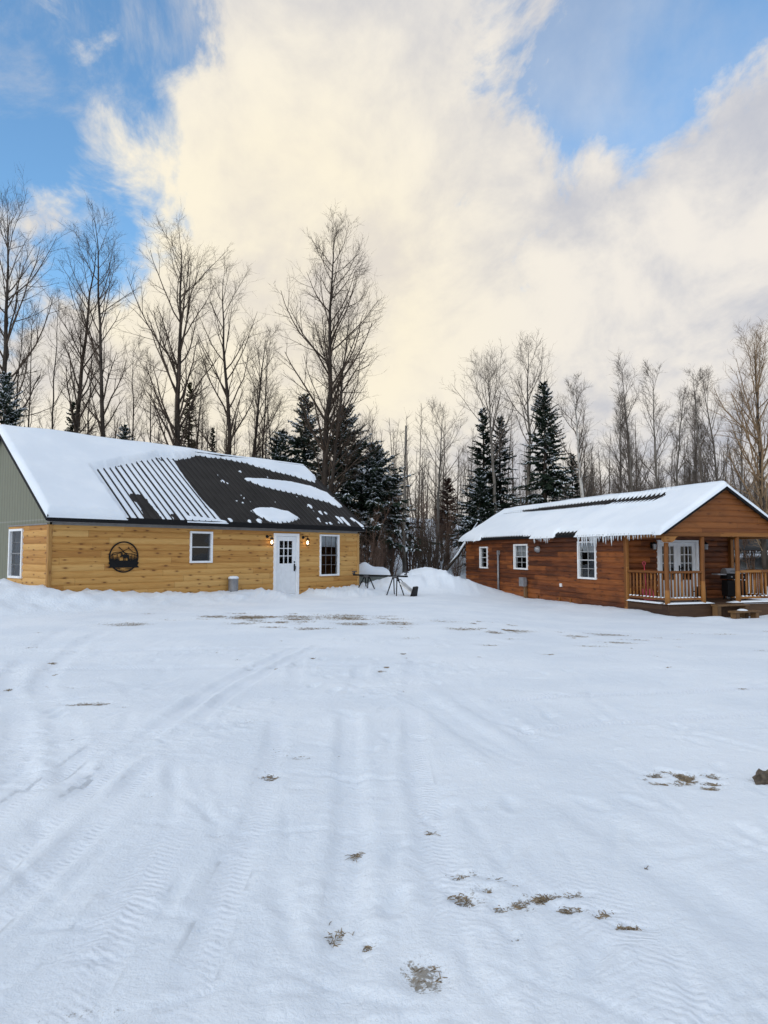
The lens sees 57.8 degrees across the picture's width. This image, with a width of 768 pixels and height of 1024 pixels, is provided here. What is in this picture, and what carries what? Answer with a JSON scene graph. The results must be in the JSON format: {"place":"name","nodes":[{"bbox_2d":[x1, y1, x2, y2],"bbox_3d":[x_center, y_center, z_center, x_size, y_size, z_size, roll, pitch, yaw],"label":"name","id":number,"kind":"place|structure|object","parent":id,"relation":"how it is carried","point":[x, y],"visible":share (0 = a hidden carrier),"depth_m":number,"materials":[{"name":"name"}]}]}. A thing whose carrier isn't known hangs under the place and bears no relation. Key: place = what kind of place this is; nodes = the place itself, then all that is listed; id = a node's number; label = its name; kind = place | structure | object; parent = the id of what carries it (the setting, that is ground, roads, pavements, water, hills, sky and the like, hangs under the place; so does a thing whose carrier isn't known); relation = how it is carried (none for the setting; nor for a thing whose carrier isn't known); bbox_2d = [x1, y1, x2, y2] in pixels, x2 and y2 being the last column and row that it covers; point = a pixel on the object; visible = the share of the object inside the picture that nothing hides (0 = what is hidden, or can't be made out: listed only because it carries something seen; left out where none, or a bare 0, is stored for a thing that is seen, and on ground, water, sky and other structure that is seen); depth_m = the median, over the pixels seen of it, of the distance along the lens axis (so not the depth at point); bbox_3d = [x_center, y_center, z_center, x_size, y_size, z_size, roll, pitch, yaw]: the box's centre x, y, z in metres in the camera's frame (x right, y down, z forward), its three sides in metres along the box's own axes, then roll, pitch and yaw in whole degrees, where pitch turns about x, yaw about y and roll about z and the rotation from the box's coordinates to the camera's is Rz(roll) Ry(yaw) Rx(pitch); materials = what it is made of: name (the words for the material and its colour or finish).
{"place":"outdoors","nodes":[
{"label":"outdoors","id":0,"kind":"place"},
{"bbox_2d":[0,518,767,1023],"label":"ground","id":1,"kind":"structure","parent":0,"point":[168,854],"depth_m":4.35,"materials":[{"name":"snow"}]},
{"bbox_2d":[0,371,26,426],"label":"spruce tree","id":2,"kind":"object","parent":1,"relation":"on","point":[9,414],"visible":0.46,"depth_m":36.26,"materials":[{"name":"green plant"}]},
{"bbox_2d":[0,288,48,426],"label":"sapling","id":3,"kind":"object","parent":1,"relation":"on","point":[31,308],"visible":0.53,"depth_m":48.67,"materials":[{"name":"brown plant"}]},
{"bbox_2d":[2,310,54,426],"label":"sapling","id":4,"kind":"object","parent":1,"relation":"on","point":[28,418],"visible":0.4,"depth_m":52.76,"materials":[{"name":"brown plant"}]},
{"bbox_2d":[0,164,81,423],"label":"maple tree","id":5,"kind":"object","parent":1,"relation":"on","point":[5,339],"visible":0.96,"depth_m":40.88,"materials":[{"name":"brown plant"}]},
{"bbox_2d":[28,286,85,429],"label":"sapling","id":6,"kind":"object","parent":1,"relation":"on","point":[53,403],"visible":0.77,"depth_m":50.63,"materials":[{"name":"brown plant"}]},
{"bbox_2d":[65,401,80,431],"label":"spruce tree","id":7,"kind":"object","parent":1,"relation":"on","point":[70,422],"visible":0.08,"depth_m":48.30,"materials":[{"name":"green plant"}]},
{"bbox_2d":[73,387,89,433],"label":"young tree","id":8,"kind":"object","parent":1,"relation":"on","point":[81,412],"visible":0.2,"depth_m":47.34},
{"bbox_2d":[66,330,113,437],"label":"sapling","id":9,"kind":"object","parent":1,"relation":"on","point":[87,419],"visible":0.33,"depth_m":54.51,"materials":[{"name":"brown plant"}]},
{"bbox_2d":[37,188,144,440],"bbox_3d":[-16.909,-7.790,40.763,6.099,22.028,5.323,0,-3,0],"label":"maple tree","id":10,"kind":"object","parent":1,"relation":"on","point":[102,425],"visible":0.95,"depth_m":40.46,"materials":[{"name":"brown plant"}]},
{"bbox_2d":[45,231,136,434],"bbox_3d":[-18.056,-7.163,41.519,5.140,20.105,4.888,-2,-4,28],"label":"maple tree","id":11,"kind":"object","parent":1,"relation":"on","point":[76,419],"visible":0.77,"depth_m":41.49,"materials":[{"name":"brown plant"}]},
{"bbox_2d":[116,424,135,439],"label":"spruce tree","id":12,"kind":"object","parent":1,"relation":"on","point":[124,430],"visible":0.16,"depth_m":46.42,"materials":[{"name":"green plant"}]},
{"bbox_2d":[111,331,161,441],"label":"sapling","id":13,"kind":"object","parent":1,"relation":"on","point":[129,406],"visible":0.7,"depth_m":52.47,"materials":[{"name":"brown plant"}]},
{"bbox_2d":[130,347,172,443],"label":"sapling","id":14,"kind":"object","parent":1,"relation":"on","point":[155,366],"visible":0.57,"depth_m":56.73,"materials":[{"name":"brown plant"}]},
{"bbox_2d":[95,199,230,447],"bbox_3d":[-11.942,-6.934,39.572,6.841,20.980,8.228,0,-3,0],"label":"maple tree","id":15,"kind":"object","parent":1,"relation":"on","point":[175,439],"visible":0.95,"depth_m":39.23,"materials":[{"name":"brown plant"}]},
{"bbox_2d":[0,424,366,594],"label":"cabin","id":16,"kind":"object","parent":1,"relation":"on","point":[75,508],"visible":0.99,"depth_m":22.09,"materials":[{"name":"brown wood"}]},
{"bbox_2d":[7,529,23,578],"bbox_3d":[-10.620,1.201,20.153,0.980,1.420,0.177,-3,-4,42],"label":"window","id":17,"kind":"structure","parent":16,"relation":"in","point":[11,538],"depth_m":20.39,"materials":[{"name":"white plastic"}]},
{"bbox_2d":[109,541,138,572],"bbox_3d":[-7.550,1.306,20.224,0.020,0.910,0.950,-3,-4,42],"label":"wall sign","id":18,"kind":"object","parent":16,"relation":"attached to","point":[130,564],"visible":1,"depth_m":20.20,"materials":[{"name":"black metal"}]},
{"bbox_2d":[189,531,212,562],"bbox_3d":[-5.858,1.122,22.219,0.177,1.000,0.840,-3,-4,42],"label":"window","id":19,"kind":"structure","parent":16,"relation":"in","point":[210,549],"depth_m":22.29,"materials":[{"name":"white plastic"}]},
{"bbox_2d":[276,536,295,593],"bbox_3d":[-3.481,1.889,24.788,0.131,2.041,0.932,-3,-4,42],"label":"door","id":20,"kind":"structure","parent":16,"relation":"in","point":[285,572],"depth_m":24.82,"materials":[{"name":"white paint"}]},
{"bbox_2d":[319,534,339,575],"bbox_3d":[-2.114,1.639,26.415,0.219,1.560,1.020,-3,-4,42],"label":"window","id":21,"kind":"structure","parent":16,"relation":"in","point":[325,540],"depth_m":26.53,"materials":[{"name":"white plastic"}]},
{"bbox_2d":[180,382,200,447],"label":"pine tree","id":22,"kind":"object","parent":1,"relation":"on","point":[190,389],"visible":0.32,"depth_m":52.45,"materials":[{"name":"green plant"}]},
{"bbox_2d":[188,407,206,448],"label":"young tree","id":23,"kind":"object","parent":1,"relation":"on","point":[197,432],"visible":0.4,"depth_m":45.83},
{"bbox_2d":[182,352,216,448],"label":"sapling","id":24,"kind":"object","parent":1,"relation":"on","point":[200,397],"visible":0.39,"depth_m":54.44,"materials":[{"name":"brown plant"}]},
{"bbox_2d":[191,392,211,449],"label":"young tree","id":25,"kind":"object","parent":1,"relation":"on","point":[201,425],"visible":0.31,"depth_m":50.47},
{"bbox_2d":[208,428,216,451],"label":"fir tree","id":26,"kind":"object","parent":1,"relation":"on","point":[213,436],"visible":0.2,"depth_m":62.40,"materials":[{"name":"green plant"}]},
{"bbox_2d":[175,250,270,456],"bbox_3d":[-9.467,-5.880,40.801,6.050,18.899,5.682,-1,-4,18],"label":"maple tree","id":27,"kind":"object","parent":1,"relation":"on","point":[228,445],"visible":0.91,"depth_m":40.39,"materials":[{"name":"brown plant"}]},
{"bbox_2d":[228,576,238,591],"bbox_3d":[-4.938,2.356,22.814,0.350,0.525,0.345,0,-3,0],"label":"metal canister","id":28,"kind":"object","parent":1,"relation":"on","point":[232,583],"visible":0.9,"depth_m":22.68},
{"bbox_2d":[236,340,292,459],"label":"maple tree","id":29,"kind":"object","parent":1,"relation":"on","point":[266,378],"visible":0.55,"depth_m":43.42,"materials":[{"name":"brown plant"}]},
{"bbox_2d":[239,311,292,457],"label":"maple tree","id":30,"kind":"object","parent":1,"relation":"on","point":[254,441],"visible":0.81,"depth_m":41.43,"materials":[{"name":"brown plant"}]},
{"bbox_2d":[247,379,299,458],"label":"sapling","id":31,"kind":"object","parent":1,"relation":"on","point":[270,413],"visible":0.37,"depth_m":52.28,"materials":[{"name":"brown plant"}]},
{"bbox_2d":[256,428,293,460],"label":"spruce tree","id":32,"kind":"object","parent":1,"relation":"on","point":[280,441],"visible":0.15,"depth_m":42.17,"materials":[{"name":"green plant"}]},
{"bbox_2d":[263,202,390,494],"bbox_3d":[-3.072,-6.415,36.411,7.124,20.462,7.200,0,-3,0],"label":"ash tree","id":33,"kind":"object","parent":1,"relation":"on","point":[331,401],"visible":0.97,"depth_m":36.39,"materials":[{"name":"brown plant"}]},
{"bbox_2d":[264,393,392,563],"bbox_3d":[-4.509,-1.315,39.478,8.592,11.274,9.753,1,-4,-21],"label":"spruce tree","id":34,"kind":"object","parent":1,"relation":"on","point":[299,445],"visible":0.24,"depth_m":39.94,"materials":[{"name":"green plant"}]},
{"bbox_2d":[345,503,373,560],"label":"shrub","id":35,"kind":"object","parent":1,"relation":"on","point":[361,535],"visible":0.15,"depth_m":36.56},
{"bbox_2d":[297,404,425,560],"bbox_3d":[-2.065,-1.139,39.575,9.744,10.066,10.787,0,-3,0],"label":"spruce tree","id":36,"kind":"object","parent":1,"relation":"on","point":[352,483],"visible":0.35,"depth_m":38.36,"materials":[{"name":"green plant"}]},
{"bbox_2d":[359,549,368,562],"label":"shrub","id":37,"kind":"object","parent":1,"relation":"on","point":[362,554],"visible":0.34,"depth_m":34.12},
{"bbox_2d":[352,499,392,565],"bbox_3d":[-0.676,1.416,35.890,2.158,4.762,2.728,2,-4,-28],"label":"shrub","id":38,"kind":"object","parent":1,"relation":"on","point":[371,555],"visible":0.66,"depth_m":35.74,"materials":[{"name":"plant"}]},
{"bbox_2d":[359,562,390,583],"bbox_3d":[-1.190,2.769,30.140,2.940,1.198,1.440,0,-3,0],"label":"utility trailer","id":39,"kind":"object","parent":1,"relation":"on","point":[365,568],"visible":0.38,"depth_m":29.49,"materials":[{"name":"metal"}]},
{"bbox_2d":[370,547,383,566],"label":"shrub","id":40,"kind":"object","parent":1,"relation":"on","point":[377,562],"visible":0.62,"depth_m":33.23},
{"bbox_2d":[365,497,390,564],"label":"shrub","id":41,"kind":"object","parent":1,"relation":"on","point":[381,535],"visible":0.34,"depth_m":37.84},
{"bbox_2d":[369,536,388,567],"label":"shrub","id":42,"kind":"object","parent":1,"relation":"on","point":[382,558],"visible":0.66,"depth_m":35.68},
{"bbox_2d":[352,571,408,595],"bbox_3d":[-0.160,2.708,26.236,2.420,0.930,0.598,-2,-4,32],"label":"saw stand","id":43,"kind":"object","parent":1,"relation":"on","point":[369,575],"visible":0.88,"depth_m":26.08,"materials":[{"name":"black metal"}]},
{"bbox_2d":[380,520,397,573],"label":"shrub","id":44,"kind":"object","parent":1,"relation":"on","point":[391,549],"visible":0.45,"depth_m":38.78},
{"bbox_2d":[341,442,442,564],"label":"spruce tree","id":45,"kind":"object","parent":1,"relation":"on","point":[387,481],"visible":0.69,"depth_m":38.40,"materials":[{"name":"green plant"}]},
{"bbox_2d":[379,529,406,574],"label":"shrub","id":46,"kind":"object","parent":1,"relation":"on","point":[393,560],"visible":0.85,"depth_m":36.75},
{"bbox_2d":[385,469,407,569],"bbox_3d":[0.380,0.685,40.191,2.309,6.407,2.387,0,-3,3],"label":"shrub","id":47,"kind":"object","parent":1,"relation":"on","point":[393,536],"visible":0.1,"depth_m":40.05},
{"bbox_2d":[37,399,767,518],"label":"woods","id":48,"kind":"object","parent":1,"relation":"on","point":[450,471],"visible":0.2,"depth_m":64.82,"materials":[{"name":"plant"}]},
{"bbox_2d":[400,425,406,572],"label":"dead tree","id":49,"kind":"object","parent":1,"relation":"on","point":[404,537],"visible":0.83,"depth_m":38.05,"materials":[{"name":"grey plant"}]},
{"bbox_2d":[380,486,434,571],"bbox_3d":[1.182,0.887,38.839,2.798,6.174,3.537,1,-4,-23],"label":"shrub","id":50,"kind":"object","parent":1,"relation":"on","point":[398,539],"visible":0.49,"depth_m":38.49,"materials":[{"name":"plant"}]},
{"bbox_2d":[397,579,417,596],"bbox_3d":[0.869,2.828,25.706,0.694,0.674,0.490,-1,-4,20],"label":"snow scoop","id":51,"kind":"object","parent":1,"relation":"on","point":[413,591],"visible":0.95,"depth_m":25.55,"materials":[{"name":"black metal"}]},
{"bbox_2d":[395,518,428,569],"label":"shrub","id":52,"kind":"object","parent":1,"relation":"on","point":[411,551],"visible":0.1,"depth_m":40.69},
{"bbox_2d":[400,478,434,567],"bbox_3d":[2.000,0.762,40.064,2.422,6.501,2.343,-2,-4,28],"label":"shrub","id":53,"kind":"object","parent":1,"relation":"on","point":[415,518],"visible":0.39,"depth_m":39.82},
{"bbox_2d":[399,512,442,568],"bbox_3d":[1.749,1.902,36.095,2.638,3.955,2.685,-2,-4,35],"label":"shrub","id":54,"kind":"object","parent":1,"relation":"on","point":[422,554],"visible":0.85,"depth_m":35.72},
{"bbox_2d":[416,470,427,534],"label":"young tree","id":55,"kind":"object","parent":1,"relation":"on","point":[421,495],"visible":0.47,"depth_m":49.07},
{"bbox_2d":[417,493,441,566],"bbox_3d":[2.409,1.414,37.935,1.937,5.201,1.874,0,-3,-7],"label":"shrub","id":56,"kind":"object","parent":1,"relation":"on","point":[430,540],"visible":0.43,"depth_m":37.71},
{"bbox_2d":[406,484,459,568],"bbox_3d":[2.591,1.221,39.246,3.254,5.680,2.574,-3,-4,39],"label":"shrub","id":57,"kind":"object","parent":1,"relation":"on","point":[437,524],"visible":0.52,"depth_m":39.17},
{"bbox_2d":[426,484,440,535],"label":"shrub","id":58,"kind":"object","parent":1,"relation":"on","point":[434,508],"visible":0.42,"depth_m":48.83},
{"bbox_2d":[426,493,443,536],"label":"shrub","id":59,"kind":"object","parent":1,"relation":"on","point":[433,510],"visible":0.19,"depth_m":51.47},
{"bbox_2d":[420,516,459,569],"bbox_3d":[2.896,2.019,35.210,2.527,3.722,2.483,1,-4,-24],"label":"shrub","id":60,"kind":"object","parent":1,"relation":"on","point":[439,549],"visible":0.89,"depth_m":35.37,"materials":[{"name":"plant"}]},
{"bbox_2d":[434,472,449,561],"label":"young tree","id":61,"kind":"object","parent":1,"relation":"on","point":[441,505],"visible":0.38,"depth_m":46.31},
{"bbox_2d":[407,395,477,568],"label":"aspen tree","id":62,"kind":"object","parent":1,"relation":"on","point":[439,477],"visible":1,"depth_m":44.02,"materials":[{"name":"grey plant"}]},
{"bbox_2d":[433,477,460,560],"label":"dead fir","id":63,"kind":"object","parent":1,"relation":"on","point":[451,491],"visible":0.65,"depth_m":45.99,"materials":[{"name":"brown plant"}]},
{"bbox_2d":[438,513,463,568],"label":"shrub","id":64,"kind":"object","parent":1,"relation":"on","point":[447,542],"visible":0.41,"depth_m":43.72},
{"bbox_2d":[439,498,463,542],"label":"shrub","id":65,"kind":"object","parent":1,"relation":"on","point":[455,516],"visible":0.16,"depth_m":50.35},
{"bbox_2d":[446,543,465,576],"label":"shrub","id":66,"kind":"object","parent":1,"relation":"on","point":[454,571],"visible":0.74,"depth_m":38.24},
{"bbox_2d":[452,505,464,575],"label":"young tree","id":67,"kind":"object","parent":1,"relation":"on","point":[457,508],"visible":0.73,"depth_m":40.77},
{"bbox_2d":[443,522,477,570],"bbox_3d":[3.406,2.154,34.943,0.217,3.423,4.298,-3,-5,44],"label":"leaning log","id":68,"kind":"object","parent":1,"relation":"on","point":[453,560],"visible":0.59,"depth_m":35.11,"materials":[{"name":"brown wood"}]},
{"bbox_2d":[455,460,465,513],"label":"young tree","id":69,"kind":"object","parent":1,"relation":"on","point":[460,484],"visible":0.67,"depth_m":56.47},
{"bbox_2d":[443,470,503,549],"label":"fir tree","id":70,"kind":"object","parent":1,"relation":"on","point":[478,496],"visible":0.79,"depth_m":42.89,"materials":[{"name":"green plant"}]},
{"bbox_2d":[441,339,523,513],"bbox_3d":[7.043,-3.487,42.764,5.544,14.731,5.266,2,-4,-36],"label":"aspen tree","id":71,"kind":"object","parent":1,"relation":"on","point":[489,378],"visible":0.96,"depth_m":43.02,"materials":[{"name":"grey plant"}]},
{"bbox_2d":[450,407,514,568],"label":"fir tree","id":72,"kind":"object","parent":1,"relation":"on","point":[479,452],"visible":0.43,"depth_m":44.15,"materials":[{"name":"green plant"}]},
{"bbox_2d":[482,416,521,508],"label":"fir tree","id":73,"kind":"object","parent":1,"relation":"on","point":[500,466],"visible":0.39,"depth_m":45.10,"materials":[{"name":"green plant"}]},
{"bbox_2d":[511,481,528,505],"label":"shrub","id":74,"kind":"object","parent":1,"relation":"on","point":[522,497],"visible":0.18,"depth_m":39.69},
{"bbox_2d":[489,328,568,495],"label":"aspen tree","id":75,"kind":"object","parent":1,"relation":"on","point":[527,420],"visible":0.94,"depth_m":42.34,"materials":[{"name":"grey plant"}]},
{"bbox_2d":[506,381,587,505],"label":"fir tree","id":76,"kind":"object","parent":1,"relation":"on","point":[549,482],"visible":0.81,"depth_m":41.03,"materials":[{"name":"green plant"}]},
{"bbox_2d":[561,454,588,498],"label":"fir tree","id":77,"kind":"object","parent":1,"relation":"on","point":[574,485],"visible":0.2,"depth_m":46.06,"materials":[{"name":"green plant"}]},
{"bbox_2d":[547,373,625,497],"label":"birch tree","id":78,"kind":"object","parent":1,"relation":"on","point":[582,483],"visible":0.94,"depth_m":40.16,"materials":[{"name":"white plant"}]},
{"bbox_2d":[458,481,767,616],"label":"stained cabin","id":79,"kind":"object","parent":1,"relation":"on","point":[600,549],"visible":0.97,"depth_m":23.39,"materials":[{"name":"wood"}]},
{"bbox_2d":[479,547,487,567],"bbox_3d":[4.636,2.095,32.063,0.182,0.990,0.810,1,-4,-18],"label":"window","id":80,"kind":"structure","parent":79,"relation":"in","point":[481,557],"depth_m":32.37,"materials":[{"name":"white plastic"}]},
{"bbox_2d":[513,544,528,569],"bbox_3d":[5.725,1.856,28.846,0.224,1.050,1.140,1,-4,-18],"label":"window","id":81,"kind":"structure","parent":79,"relation":"in","point":[522,548],"depth_m":29.08,"materials":[{"name":"white plastic"}]},
{"bbox_2d":[577,541,596,579],"bbox_3d":[7.179,1.688,24.436,0.224,1.330,1.090,1,-4,-18],"label":"window","id":82,"kind":"structure","parent":79,"relation":"in","point":[588,549],"depth_m":24.66,"materials":[{"name":"white plastic"}]},
{"bbox_2d":[642,561,653,599],"bbox_3d":[8.458,2.204,22.412,0.440,1.242,0.248,1,-4,-18],"label":"snow shovel","id":83,"kind":"object","parent":79,"relation":"on","point":[646,587],"visible":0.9,"depth_m":22.40,"materials":[{"name":"red plastic"}]},
{"bbox_2d":[660,542,677,597],"bbox_3d":[9.401,1.934,23.033,0.736,1.855,0.049,1,-4,-18],"label":"door","id":84,"kind":"structure","parent":79,"relation":"in","point":[674,544],"depth_m":23.07,"materials":[{"name":"white paint"}]},
{"bbox_2d":[677,542,695,597],"bbox_3d":[10.115,1.945,23.231,0.736,1.855,0.115,1,-4,-18],"label":"door","id":85,"kind":"structure","parent":79,"relation":"in","point":[693,564],"depth_m":23.26,"materials":[{"name":"white paint"}]},
{"bbox_2d":[712,568,745,599],"bbox_3d":[11.326,2.349,22.807,0.940,1.020,0.551,0,-3,2],"label":"gas grill","id":86,"kind":"object","parent":79,"relation":"on","point":[728,588],"visible":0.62,"depth_m":22.64,"materials":[{"name":"black metal"}]},
{"bbox_2d":[596,402,654,493],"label":"aspen sapling","id":87,"kind":"object","parent":1,"relation":"on","point":[620,431],"visible":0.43,"depth_m":48.35,"materials":[{"name":"grey plant"}]},
{"bbox_2d":[608,390,645,492],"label":"aspen sapling","id":88,"kind":"object","parent":1,"relation":"on","point":[620,478],"visible":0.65,"depth_m":46.16,"materials":[{"name":"grey plant"}]},
{"bbox_2d":[595,349,665,492],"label":"aspen sapling","id":89,"kind":"object","parent":1,"relation":"on","point":[626,433],"visible":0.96,"depth_m":44.17,"materials":[{"name":"grey plant"}]},
{"bbox_2d":[617,358,677,489],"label":"aspen sapling","id":90,"kind":"object","parent":1,"relation":"on","point":[656,479],"visible":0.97,"depth_m":43.34,"materials":[{"name":"grey plant"}]},
{"bbox_2d":[665,443,678,486],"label":"young tree","id":91,"kind":"object","parent":1,"relation":"on","point":[671,466],"visible":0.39,"depth_m":53.93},
{"bbox_2d":[651,383,702,487],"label":"aspen sapling","id":92,"kind":"object","parent":1,"relation":"on","point":[677,453],"visible":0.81,"depth_m":45.35,"materials":[{"name":"grey plant"}]},
{"bbox_2d":[666,366,717,482],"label":"aspen sapling","id":93,"kind":"object","parent":1,"relation":"on","point":[700,470],"visible":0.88,"depth_m":44.25,"materials":[{"name":"grey plant"}]},
{"bbox_2d":[675,395,712,484],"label":"aspen sapling","id":94,"kind":"object","parent":1,"relation":"on","point":[694,435],"visible":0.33,"depth_m":49.45,"materials":[{"name":"grey plant"}]},
{"bbox_2d":[679,421,710,484],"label":"aspen sapling","id":95,"kind":"object","parent":1,"relation":"on","point":[693,472],"visible":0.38,"depth_m":46.24,"materials":[{"name":"grey plant"}]},
{"bbox_2d":[678,364,741,481],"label":"aspen sapling","id":96,"kind":"object","parent":1,"relation":"on","point":[712,441],"visible":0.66,"depth_m":45.95,"materials":[{"name":"grey plant"}]},
{"bbox_2d":[697,314,767,575],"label":"tree","id":97,"kind":"object","parent":1,"relation":"on","point":[759,476],"visible":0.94,"depth_m":37.10,"materials":[{"name":"brown plant"}]},
{"bbox_2d":[711,604,761,618],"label":"wooden steps","id":98,"kind":"structure","parent":1,"relation":"on","point":[743,611],"depth_m":20.82,"materials":[{"name":"brown wood"}]},
{"bbox_2d":[716,386,767,551],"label":"aspen sapling","id":99,"kind":"object","parent":1,"relation":"on","point":[740,457],"visible":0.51,"depth_m":47.12,"materials":[{"name":"brown plant"}]},
{"bbox_2d":[734,539,760,573],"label":"shrub","id":100,"kind":"object","parent":1,"relation":"on","point":[751,557],"visible":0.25,"depth_m":40.55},
{"bbox_2d":[733,539,767,558],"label":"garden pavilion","id":101,"kind":"structure","parent":1,"relation":"on","point":[748,546],"depth_m":40.49,"materials":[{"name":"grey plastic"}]},
{"bbox_2d":[752,769,767,784],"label":"rock","id":102,"kind":"object","parent":1,"relation":"on","point":[760,777],"visible":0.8,"depth_m":4.82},
{"bbox_2d":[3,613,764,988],"bbox_3d":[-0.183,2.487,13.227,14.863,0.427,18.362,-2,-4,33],"label":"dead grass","id":103,"kind":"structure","parent":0,"point":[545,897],"depth_m":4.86,"materials":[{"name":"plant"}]},
{"bbox_2d":[0,0,767,517],"label":"sky","id":104,"kind":"structure","parent":0,"point":[590,175],"materials":[{"name":"white"}]},
{"bbox_2d":[692,585,706,601],"bbox_3d":[9.839,2.538,21.716,0.360,0.515,0.240,1,-4,-18],"label":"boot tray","id":105,"kind":"object","parent":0,"point":[700,594],"visible":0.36,"depth_m":21.66,"materials":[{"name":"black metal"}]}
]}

